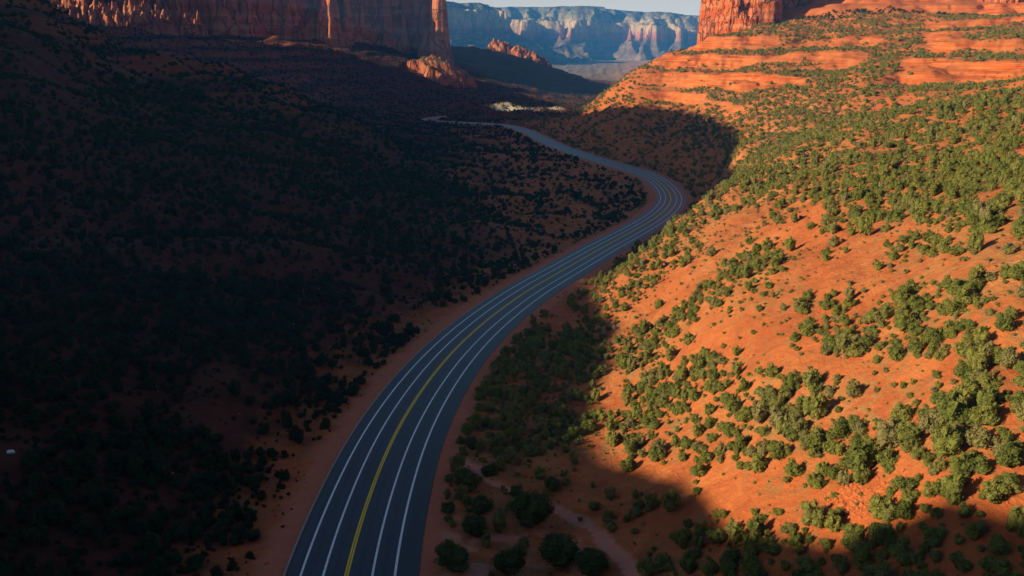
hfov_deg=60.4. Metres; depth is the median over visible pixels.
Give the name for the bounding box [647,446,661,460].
juniper tree
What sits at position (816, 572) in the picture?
juniper tree
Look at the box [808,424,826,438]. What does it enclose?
juniper tree
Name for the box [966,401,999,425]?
juniper tree
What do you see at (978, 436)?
juniper tree
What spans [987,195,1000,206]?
juniper tree
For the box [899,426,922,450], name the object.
juniper tree
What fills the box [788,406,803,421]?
juniper tree
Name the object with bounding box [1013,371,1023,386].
juniper tree
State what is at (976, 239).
juniper tree
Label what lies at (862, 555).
juniper tree
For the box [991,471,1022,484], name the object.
juniper tree
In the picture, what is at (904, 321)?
juniper tree
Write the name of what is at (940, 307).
juniper tree
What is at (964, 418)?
juniper tree
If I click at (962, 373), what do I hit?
juniper tree
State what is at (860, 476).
juniper tree
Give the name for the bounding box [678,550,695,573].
juniper tree
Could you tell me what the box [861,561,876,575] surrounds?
juniper tree
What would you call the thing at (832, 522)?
juniper tree
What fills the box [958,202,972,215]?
juniper tree
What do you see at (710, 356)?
juniper tree
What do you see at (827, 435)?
juniper tree
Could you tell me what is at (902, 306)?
juniper tree
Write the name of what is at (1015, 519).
juniper tree
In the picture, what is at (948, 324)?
juniper tree
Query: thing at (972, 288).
juniper tree
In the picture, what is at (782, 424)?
juniper tree
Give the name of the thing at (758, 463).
juniper tree
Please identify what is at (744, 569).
juniper tree
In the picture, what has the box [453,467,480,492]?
leafy tree
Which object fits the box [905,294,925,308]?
juniper tree
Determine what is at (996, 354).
juniper tree
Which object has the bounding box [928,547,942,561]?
juniper tree
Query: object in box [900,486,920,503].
juniper tree
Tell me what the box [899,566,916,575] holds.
juniper tree
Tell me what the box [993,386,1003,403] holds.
juniper tree
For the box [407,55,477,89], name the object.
knoll
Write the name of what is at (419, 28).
cliffs
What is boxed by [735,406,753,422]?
juniper tree
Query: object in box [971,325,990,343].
juniper tree
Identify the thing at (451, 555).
leafy tree
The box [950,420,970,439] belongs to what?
juniper tree
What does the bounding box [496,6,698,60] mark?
mesa
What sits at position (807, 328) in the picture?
juniper tree
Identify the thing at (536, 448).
juniper tree
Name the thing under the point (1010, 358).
dry shrub
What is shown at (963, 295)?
juniper tree
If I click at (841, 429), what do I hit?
juniper tree
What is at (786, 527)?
juniper tree
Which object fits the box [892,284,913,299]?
juniper tree
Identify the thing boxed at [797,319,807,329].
juniper tree
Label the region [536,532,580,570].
leafy tree
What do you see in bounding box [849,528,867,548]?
juniper tree
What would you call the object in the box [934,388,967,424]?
juniper tree
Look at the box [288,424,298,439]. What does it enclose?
juniper tree
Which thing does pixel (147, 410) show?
juniper tree
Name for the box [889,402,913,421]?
juniper tree
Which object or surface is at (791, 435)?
juniper tree
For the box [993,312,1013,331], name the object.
juniper tree
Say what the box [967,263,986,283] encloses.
juniper tree
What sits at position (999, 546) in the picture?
juniper tree
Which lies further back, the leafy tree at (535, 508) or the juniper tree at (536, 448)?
the juniper tree at (536, 448)
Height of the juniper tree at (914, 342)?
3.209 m
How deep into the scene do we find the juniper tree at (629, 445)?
174.95 m
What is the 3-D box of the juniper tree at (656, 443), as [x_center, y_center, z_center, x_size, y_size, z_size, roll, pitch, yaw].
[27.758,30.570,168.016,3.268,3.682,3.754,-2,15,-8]
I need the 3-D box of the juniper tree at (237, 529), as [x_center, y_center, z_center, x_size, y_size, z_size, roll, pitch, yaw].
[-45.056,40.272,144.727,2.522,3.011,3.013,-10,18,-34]
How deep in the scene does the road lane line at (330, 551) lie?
191.58 m
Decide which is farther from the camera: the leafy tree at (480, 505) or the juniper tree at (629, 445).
the juniper tree at (629, 445)
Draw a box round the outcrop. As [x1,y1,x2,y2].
[486,38,552,67]
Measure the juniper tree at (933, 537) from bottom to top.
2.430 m
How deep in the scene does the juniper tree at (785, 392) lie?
148.67 m
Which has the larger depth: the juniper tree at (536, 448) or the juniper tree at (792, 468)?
the juniper tree at (536, 448)
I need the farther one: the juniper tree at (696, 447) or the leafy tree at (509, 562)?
the juniper tree at (696, 447)
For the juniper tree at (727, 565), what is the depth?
120.48 m
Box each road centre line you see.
[344,121,670,575]
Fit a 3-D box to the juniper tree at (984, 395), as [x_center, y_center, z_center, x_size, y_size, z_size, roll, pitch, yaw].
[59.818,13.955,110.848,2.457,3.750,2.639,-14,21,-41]
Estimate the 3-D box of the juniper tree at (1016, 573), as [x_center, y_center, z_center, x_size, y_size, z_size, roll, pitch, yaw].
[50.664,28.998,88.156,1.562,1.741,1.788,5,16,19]
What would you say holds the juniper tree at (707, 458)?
on the ground
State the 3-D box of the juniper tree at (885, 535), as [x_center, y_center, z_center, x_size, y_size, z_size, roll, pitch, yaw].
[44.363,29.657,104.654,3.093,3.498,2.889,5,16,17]
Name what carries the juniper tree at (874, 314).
on the ground
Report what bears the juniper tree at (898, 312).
on the ground
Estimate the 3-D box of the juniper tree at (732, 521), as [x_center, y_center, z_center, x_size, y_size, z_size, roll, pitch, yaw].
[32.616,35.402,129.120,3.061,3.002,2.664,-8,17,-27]
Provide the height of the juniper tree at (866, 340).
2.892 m
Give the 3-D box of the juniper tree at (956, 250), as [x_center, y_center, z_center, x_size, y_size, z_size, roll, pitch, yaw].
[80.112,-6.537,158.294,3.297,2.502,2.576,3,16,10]
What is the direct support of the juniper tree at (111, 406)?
on the ground
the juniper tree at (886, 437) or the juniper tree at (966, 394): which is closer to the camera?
the juniper tree at (966, 394)
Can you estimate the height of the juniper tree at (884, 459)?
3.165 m
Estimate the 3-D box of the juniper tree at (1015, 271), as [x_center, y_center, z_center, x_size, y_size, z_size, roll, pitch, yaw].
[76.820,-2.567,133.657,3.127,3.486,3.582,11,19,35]
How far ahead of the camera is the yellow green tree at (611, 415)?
195.87 m
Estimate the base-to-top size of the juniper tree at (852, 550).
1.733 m
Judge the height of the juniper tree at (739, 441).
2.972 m
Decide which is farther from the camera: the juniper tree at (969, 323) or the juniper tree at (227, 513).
the juniper tree at (227, 513)
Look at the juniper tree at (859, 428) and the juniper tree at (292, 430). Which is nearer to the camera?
the juniper tree at (859, 428)
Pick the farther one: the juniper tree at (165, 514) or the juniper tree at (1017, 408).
the juniper tree at (165, 514)
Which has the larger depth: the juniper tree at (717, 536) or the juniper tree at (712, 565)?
the juniper tree at (717, 536)
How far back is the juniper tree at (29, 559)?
125.40 m
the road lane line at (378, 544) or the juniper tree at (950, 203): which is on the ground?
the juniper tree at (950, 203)
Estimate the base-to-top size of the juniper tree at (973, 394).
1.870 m
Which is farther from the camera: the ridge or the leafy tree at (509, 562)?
the ridge
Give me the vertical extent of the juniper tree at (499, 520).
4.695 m
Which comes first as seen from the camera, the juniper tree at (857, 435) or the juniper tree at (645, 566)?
the juniper tree at (857, 435)
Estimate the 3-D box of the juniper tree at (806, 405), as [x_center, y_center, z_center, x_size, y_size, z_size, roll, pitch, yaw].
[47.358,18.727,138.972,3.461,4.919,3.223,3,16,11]
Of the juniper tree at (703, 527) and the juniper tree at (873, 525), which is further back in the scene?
the juniper tree at (703, 527)
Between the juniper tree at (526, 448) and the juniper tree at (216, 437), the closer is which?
the juniper tree at (216, 437)
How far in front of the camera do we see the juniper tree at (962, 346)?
121.82 m
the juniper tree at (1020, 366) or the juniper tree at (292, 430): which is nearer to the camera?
the juniper tree at (1020, 366)
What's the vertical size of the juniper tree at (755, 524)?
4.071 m
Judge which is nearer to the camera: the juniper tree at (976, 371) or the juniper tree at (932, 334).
the juniper tree at (976, 371)
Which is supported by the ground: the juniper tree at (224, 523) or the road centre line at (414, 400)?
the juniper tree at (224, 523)
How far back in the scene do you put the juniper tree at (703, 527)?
135.41 m
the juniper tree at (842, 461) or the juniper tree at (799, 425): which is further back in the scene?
the juniper tree at (799, 425)
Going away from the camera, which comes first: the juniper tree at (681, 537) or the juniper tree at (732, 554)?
the juniper tree at (732, 554)
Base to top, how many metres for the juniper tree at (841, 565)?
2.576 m
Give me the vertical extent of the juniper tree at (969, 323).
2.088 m
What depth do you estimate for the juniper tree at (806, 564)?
109.59 m
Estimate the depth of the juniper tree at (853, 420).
128.89 m
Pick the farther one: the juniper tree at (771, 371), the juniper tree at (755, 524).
the juniper tree at (771, 371)
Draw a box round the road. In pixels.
[286,116,686,575]
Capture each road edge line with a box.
[299,119,660,575]
[394,118,681,575]
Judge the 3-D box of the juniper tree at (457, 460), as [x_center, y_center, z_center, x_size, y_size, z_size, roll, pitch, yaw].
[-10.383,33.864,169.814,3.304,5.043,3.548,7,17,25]
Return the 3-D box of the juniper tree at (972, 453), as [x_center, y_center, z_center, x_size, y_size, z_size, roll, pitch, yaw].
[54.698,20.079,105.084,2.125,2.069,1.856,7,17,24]
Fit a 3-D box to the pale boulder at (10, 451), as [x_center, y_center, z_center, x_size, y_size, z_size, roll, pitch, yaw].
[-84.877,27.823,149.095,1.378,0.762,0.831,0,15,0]
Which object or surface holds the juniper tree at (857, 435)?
on the ground
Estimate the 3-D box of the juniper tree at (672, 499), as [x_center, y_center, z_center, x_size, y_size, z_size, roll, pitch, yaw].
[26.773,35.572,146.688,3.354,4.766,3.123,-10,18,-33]
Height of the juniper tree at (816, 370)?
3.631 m
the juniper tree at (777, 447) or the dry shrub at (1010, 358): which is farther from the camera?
the juniper tree at (777, 447)
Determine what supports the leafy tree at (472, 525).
on the ground
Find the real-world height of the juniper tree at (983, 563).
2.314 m
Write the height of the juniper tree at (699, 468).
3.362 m
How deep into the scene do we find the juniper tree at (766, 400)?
150.07 m
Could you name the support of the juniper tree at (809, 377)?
on the ground
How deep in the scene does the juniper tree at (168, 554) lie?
135.85 m
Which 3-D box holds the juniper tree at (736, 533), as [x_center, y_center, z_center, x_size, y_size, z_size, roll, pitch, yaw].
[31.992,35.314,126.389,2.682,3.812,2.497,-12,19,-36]
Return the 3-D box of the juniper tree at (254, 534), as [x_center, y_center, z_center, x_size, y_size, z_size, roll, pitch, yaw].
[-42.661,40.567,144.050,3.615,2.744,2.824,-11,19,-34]
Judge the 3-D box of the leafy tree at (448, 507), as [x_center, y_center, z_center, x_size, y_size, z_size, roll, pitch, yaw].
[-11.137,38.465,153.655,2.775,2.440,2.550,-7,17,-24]
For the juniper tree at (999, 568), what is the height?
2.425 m
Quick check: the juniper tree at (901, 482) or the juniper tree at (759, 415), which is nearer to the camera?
the juniper tree at (901, 482)
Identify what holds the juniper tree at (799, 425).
on the ground
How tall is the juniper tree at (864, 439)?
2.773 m
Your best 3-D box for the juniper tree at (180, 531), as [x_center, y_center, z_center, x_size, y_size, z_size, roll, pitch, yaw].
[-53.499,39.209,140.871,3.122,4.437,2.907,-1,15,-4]
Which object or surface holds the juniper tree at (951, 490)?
on the ground
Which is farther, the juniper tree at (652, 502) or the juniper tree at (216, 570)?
the juniper tree at (652, 502)
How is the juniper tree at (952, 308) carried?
on the ground
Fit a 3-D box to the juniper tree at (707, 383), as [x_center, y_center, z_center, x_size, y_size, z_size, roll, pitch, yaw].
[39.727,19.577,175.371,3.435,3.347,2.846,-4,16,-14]
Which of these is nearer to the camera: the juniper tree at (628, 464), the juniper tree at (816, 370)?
the juniper tree at (816, 370)
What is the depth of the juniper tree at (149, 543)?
135.16 m
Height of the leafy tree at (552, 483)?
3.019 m
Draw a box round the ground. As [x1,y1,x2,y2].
[0,0,1023,575]
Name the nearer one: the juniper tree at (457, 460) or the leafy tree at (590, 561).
the leafy tree at (590, 561)
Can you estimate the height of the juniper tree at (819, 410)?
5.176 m
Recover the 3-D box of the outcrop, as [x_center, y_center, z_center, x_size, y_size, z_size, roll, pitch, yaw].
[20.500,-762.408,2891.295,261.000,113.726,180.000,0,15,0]
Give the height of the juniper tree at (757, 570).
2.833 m
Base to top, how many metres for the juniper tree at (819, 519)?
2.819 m
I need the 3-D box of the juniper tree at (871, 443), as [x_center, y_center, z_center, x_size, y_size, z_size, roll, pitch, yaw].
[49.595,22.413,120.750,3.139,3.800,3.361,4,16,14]
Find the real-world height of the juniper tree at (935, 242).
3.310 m
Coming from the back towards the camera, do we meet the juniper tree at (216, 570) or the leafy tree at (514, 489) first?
the leafy tree at (514, 489)
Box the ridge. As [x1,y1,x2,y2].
[446,1,586,63]
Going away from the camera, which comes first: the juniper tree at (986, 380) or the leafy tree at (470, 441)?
the juniper tree at (986, 380)
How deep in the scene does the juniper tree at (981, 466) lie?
102.37 m
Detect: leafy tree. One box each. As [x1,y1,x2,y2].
[434,538,470,573]
[440,501,455,514]
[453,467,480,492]
[461,512,487,536]
[465,436,477,449]
[470,493,491,514]
[480,463,496,475]
[490,544,528,575]
[509,484,521,496]
[510,489,554,528]
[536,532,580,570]
[543,476,561,490]
[573,547,610,575]
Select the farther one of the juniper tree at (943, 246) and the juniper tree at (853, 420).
the juniper tree at (943, 246)
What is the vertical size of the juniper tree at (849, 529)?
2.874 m
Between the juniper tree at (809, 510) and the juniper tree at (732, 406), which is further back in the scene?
the juniper tree at (732, 406)
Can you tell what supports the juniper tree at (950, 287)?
on the ground
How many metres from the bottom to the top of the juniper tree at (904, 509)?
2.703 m
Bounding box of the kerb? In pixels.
[283,120,656,575]
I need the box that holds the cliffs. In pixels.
[80,0,453,63]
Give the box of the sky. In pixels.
[446,0,700,14]
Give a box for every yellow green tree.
[597,407,606,421]
[607,409,615,421]
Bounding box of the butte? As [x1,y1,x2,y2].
[697,0,1023,43]
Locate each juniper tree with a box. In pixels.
[20,552,37,570]
[104,400,120,412]
[136,531,162,556]
[140,401,154,420]
[153,504,170,521]
[162,549,180,561]
[170,520,187,542]
[208,432,223,442]
[208,565,223,575]
[213,517,230,530]
[220,503,236,523]
[230,501,243,521]
[230,524,245,539]
[241,528,261,541]
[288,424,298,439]
[448,452,466,471]
[492,509,506,532]
[506,496,516,509]
[522,443,539,455]
[530,444,541,454]
[619,457,636,471]
[623,439,638,454]
[634,556,656,575]
[644,493,659,510]
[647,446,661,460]
[649,439,665,451]
[653,552,672,571]
[661,489,681,511]
[674,399,686,414]
[674,527,688,548]
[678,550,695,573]
[682,381,695,394]
[690,441,706,454]
[690,461,709,476]
[693,520,707,536]
[698,447,713,463]
[701,559,718,575]
[703,379,713,392]
[704,527,725,543]
[705,350,717,362]
[707,559,718,571]
[717,546,740,568]
[719,558,736,575]
[722,422,735,436]
[724,396,741,413]
[725,517,740,533]
[726,521,745,543]
[733,434,746,449]
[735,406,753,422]
[739,559,760,575]
[741,530,764,555]
[745,513,766,535]
[747,563,766,575]
[749,452,767,472]
[751,402,768,423]
[755,386,769,397]
[758,394,772,406]
[761,542,780,555]
[763,362,780,376]
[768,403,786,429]
[768,440,786,459]
[771,395,784,406]
[775,413,792,437]
[778,385,791,399]
[779,521,797,533]
[783,457,804,476]
[784,427,798,441]
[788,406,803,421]
[790,415,809,432]
[793,555,821,573]
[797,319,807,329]
[798,320,818,335]
[801,368,820,389]
[801,392,821,418]
[801,499,824,525]
[804,431,825,450]
[805,568,823,575]
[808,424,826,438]
[809,392,830,419]
[810,511,828,528]
[814,368,821,383]
[821,436,837,454]
[823,507,841,532]
[825,428,841,439]
[826,463,841,480]
[828,416,850,439]
[831,555,849,574]
[834,332,853,353]
[837,452,850,468]
[838,326,856,338]
[840,535,851,549]
[842,522,861,536]
[845,341,864,357]
[845,380,862,397]
[846,414,860,427]
[846,437,874,470]
[848,432,860,443]
[849,421,866,435]
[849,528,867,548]
[849,543,854,554]
[851,463,870,485]
[853,544,872,570]
[859,333,874,347]
[861,434,869,446]
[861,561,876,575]
[863,436,882,459]
[865,306,882,323]
[867,520,886,541]
[871,522,897,547]
[874,416,901,449]
[875,449,897,467]
[880,503,896,521]
[886,343,905,361]
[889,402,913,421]
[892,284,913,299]
[892,311,909,326]
[892,475,918,490]
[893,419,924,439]
[894,302,910,313]
[894,500,913,519]
[895,309,915,333]
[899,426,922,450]
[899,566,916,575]
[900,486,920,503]
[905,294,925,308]
[905,336,926,352]
[907,320,924,335]
[910,445,926,459]
[912,567,929,575]
[916,403,931,418]
[921,526,945,546]
[922,326,944,344]
[928,478,941,495]
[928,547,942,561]
[929,390,946,404]
[930,234,943,248]
[932,347,948,360]
[934,299,951,315]
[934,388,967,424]
[937,238,950,253]
[938,471,964,504]
[940,199,953,210]
[943,278,962,295]
[943,318,958,332]
[944,300,960,316]
[948,451,974,478]
[949,245,964,255]
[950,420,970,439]
[951,286,977,304]
[953,336,973,358]
[953,359,971,371]
[953,364,975,380]
[953,377,978,395]
[953,554,973,571]
[955,282,976,292]
[956,388,972,416]
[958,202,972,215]
[958,408,974,427]
[962,317,977,329]
[963,343,988,371]
[963,521,983,538]
[964,210,979,225]
[965,421,994,448]
[965,449,976,459]
[966,228,983,251]
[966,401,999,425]
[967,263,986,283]
[967,454,991,474]
[968,367,980,385]
[969,279,984,290]
[970,197,985,213]
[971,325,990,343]
[971,392,976,399]
[974,385,995,405]
[976,372,1001,388]
[978,554,997,572]
[985,533,1012,556]
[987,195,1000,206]
[989,346,1007,363]
[989,557,1011,575]
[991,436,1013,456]
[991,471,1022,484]
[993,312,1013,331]
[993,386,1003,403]
[993,443,1023,467]
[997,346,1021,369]
[1005,481,1023,492]
[1005,504,1023,537]
[1007,260,1023,279]
[1009,390,1023,406]
[1009,398,1023,420]
[1010,224,1023,238]
[1011,569,1023,575]
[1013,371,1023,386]
[1014,217,1023,228]
[1015,361,1023,373]
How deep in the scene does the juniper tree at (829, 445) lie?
127.62 m
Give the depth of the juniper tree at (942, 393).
117.94 m
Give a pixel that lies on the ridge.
(480, 25)
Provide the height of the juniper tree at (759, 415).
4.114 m
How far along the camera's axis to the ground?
240.98 m
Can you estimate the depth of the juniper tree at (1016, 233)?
149.97 m
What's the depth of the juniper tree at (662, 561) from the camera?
130.78 m
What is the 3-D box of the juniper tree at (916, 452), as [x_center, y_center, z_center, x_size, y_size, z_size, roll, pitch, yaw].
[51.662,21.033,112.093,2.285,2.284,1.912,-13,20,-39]
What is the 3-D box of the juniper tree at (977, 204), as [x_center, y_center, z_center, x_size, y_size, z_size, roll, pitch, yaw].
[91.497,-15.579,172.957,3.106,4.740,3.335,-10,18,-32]
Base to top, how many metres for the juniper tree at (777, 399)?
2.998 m
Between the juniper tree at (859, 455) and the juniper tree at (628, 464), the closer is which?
the juniper tree at (859, 455)
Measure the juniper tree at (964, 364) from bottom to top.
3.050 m
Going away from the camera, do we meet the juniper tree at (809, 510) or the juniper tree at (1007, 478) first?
the juniper tree at (1007, 478)
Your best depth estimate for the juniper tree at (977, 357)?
117.09 m
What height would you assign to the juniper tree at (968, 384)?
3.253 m
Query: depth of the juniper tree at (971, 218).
168.56 m
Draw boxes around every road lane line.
[322,119,665,575]
[371,118,676,575]
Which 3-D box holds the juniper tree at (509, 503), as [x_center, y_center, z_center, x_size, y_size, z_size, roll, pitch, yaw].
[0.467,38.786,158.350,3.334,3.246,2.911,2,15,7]
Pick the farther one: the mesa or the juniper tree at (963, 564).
the mesa
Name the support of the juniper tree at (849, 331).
on the ground
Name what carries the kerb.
on the road
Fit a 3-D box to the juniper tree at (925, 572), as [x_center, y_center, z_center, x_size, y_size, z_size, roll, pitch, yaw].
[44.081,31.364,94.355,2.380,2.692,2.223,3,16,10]
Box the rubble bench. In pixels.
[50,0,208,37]
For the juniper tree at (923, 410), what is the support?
on the ground
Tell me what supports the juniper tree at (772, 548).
on the ground
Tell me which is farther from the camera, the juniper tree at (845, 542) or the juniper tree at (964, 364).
the juniper tree at (964, 364)
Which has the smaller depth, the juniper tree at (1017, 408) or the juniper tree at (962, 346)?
the juniper tree at (1017, 408)
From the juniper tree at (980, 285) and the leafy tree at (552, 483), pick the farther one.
the leafy tree at (552, 483)
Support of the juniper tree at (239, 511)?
on the ground
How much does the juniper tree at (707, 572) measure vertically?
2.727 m
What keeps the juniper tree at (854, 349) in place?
on the ground
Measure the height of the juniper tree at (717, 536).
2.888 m
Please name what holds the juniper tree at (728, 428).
on the ground
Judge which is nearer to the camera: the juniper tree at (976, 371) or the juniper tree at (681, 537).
the juniper tree at (976, 371)
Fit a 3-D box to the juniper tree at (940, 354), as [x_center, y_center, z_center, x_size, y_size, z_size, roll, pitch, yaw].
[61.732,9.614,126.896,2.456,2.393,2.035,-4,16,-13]
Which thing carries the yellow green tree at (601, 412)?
on the ground
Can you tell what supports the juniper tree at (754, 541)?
on the ground
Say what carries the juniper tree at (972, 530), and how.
on the ground
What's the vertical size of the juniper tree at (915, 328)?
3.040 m
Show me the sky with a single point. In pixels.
(685, 7)
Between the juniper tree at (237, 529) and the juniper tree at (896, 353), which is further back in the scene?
the juniper tree at (237, 529)
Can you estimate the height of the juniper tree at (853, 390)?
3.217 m
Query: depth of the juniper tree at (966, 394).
111.31 m
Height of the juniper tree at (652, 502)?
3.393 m
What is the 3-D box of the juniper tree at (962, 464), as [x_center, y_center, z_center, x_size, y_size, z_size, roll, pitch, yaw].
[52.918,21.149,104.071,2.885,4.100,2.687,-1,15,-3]
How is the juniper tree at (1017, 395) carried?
on the ground
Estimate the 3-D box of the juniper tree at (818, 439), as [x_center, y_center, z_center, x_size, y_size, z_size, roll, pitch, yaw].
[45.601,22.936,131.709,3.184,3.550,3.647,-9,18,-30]
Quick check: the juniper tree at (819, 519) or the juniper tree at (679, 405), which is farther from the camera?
the juniper tree at (679, 405)
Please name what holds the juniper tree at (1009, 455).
on the ground
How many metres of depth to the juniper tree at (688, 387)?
182.24 m
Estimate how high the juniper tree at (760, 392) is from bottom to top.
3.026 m
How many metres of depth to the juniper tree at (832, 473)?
121.96 m
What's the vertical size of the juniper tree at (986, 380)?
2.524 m
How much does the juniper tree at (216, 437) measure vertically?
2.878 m
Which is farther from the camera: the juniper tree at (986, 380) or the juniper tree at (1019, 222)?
the juniper tree at (1019, 222)
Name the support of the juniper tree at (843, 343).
on the ground
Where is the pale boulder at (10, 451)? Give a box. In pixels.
[7,450,14,453]

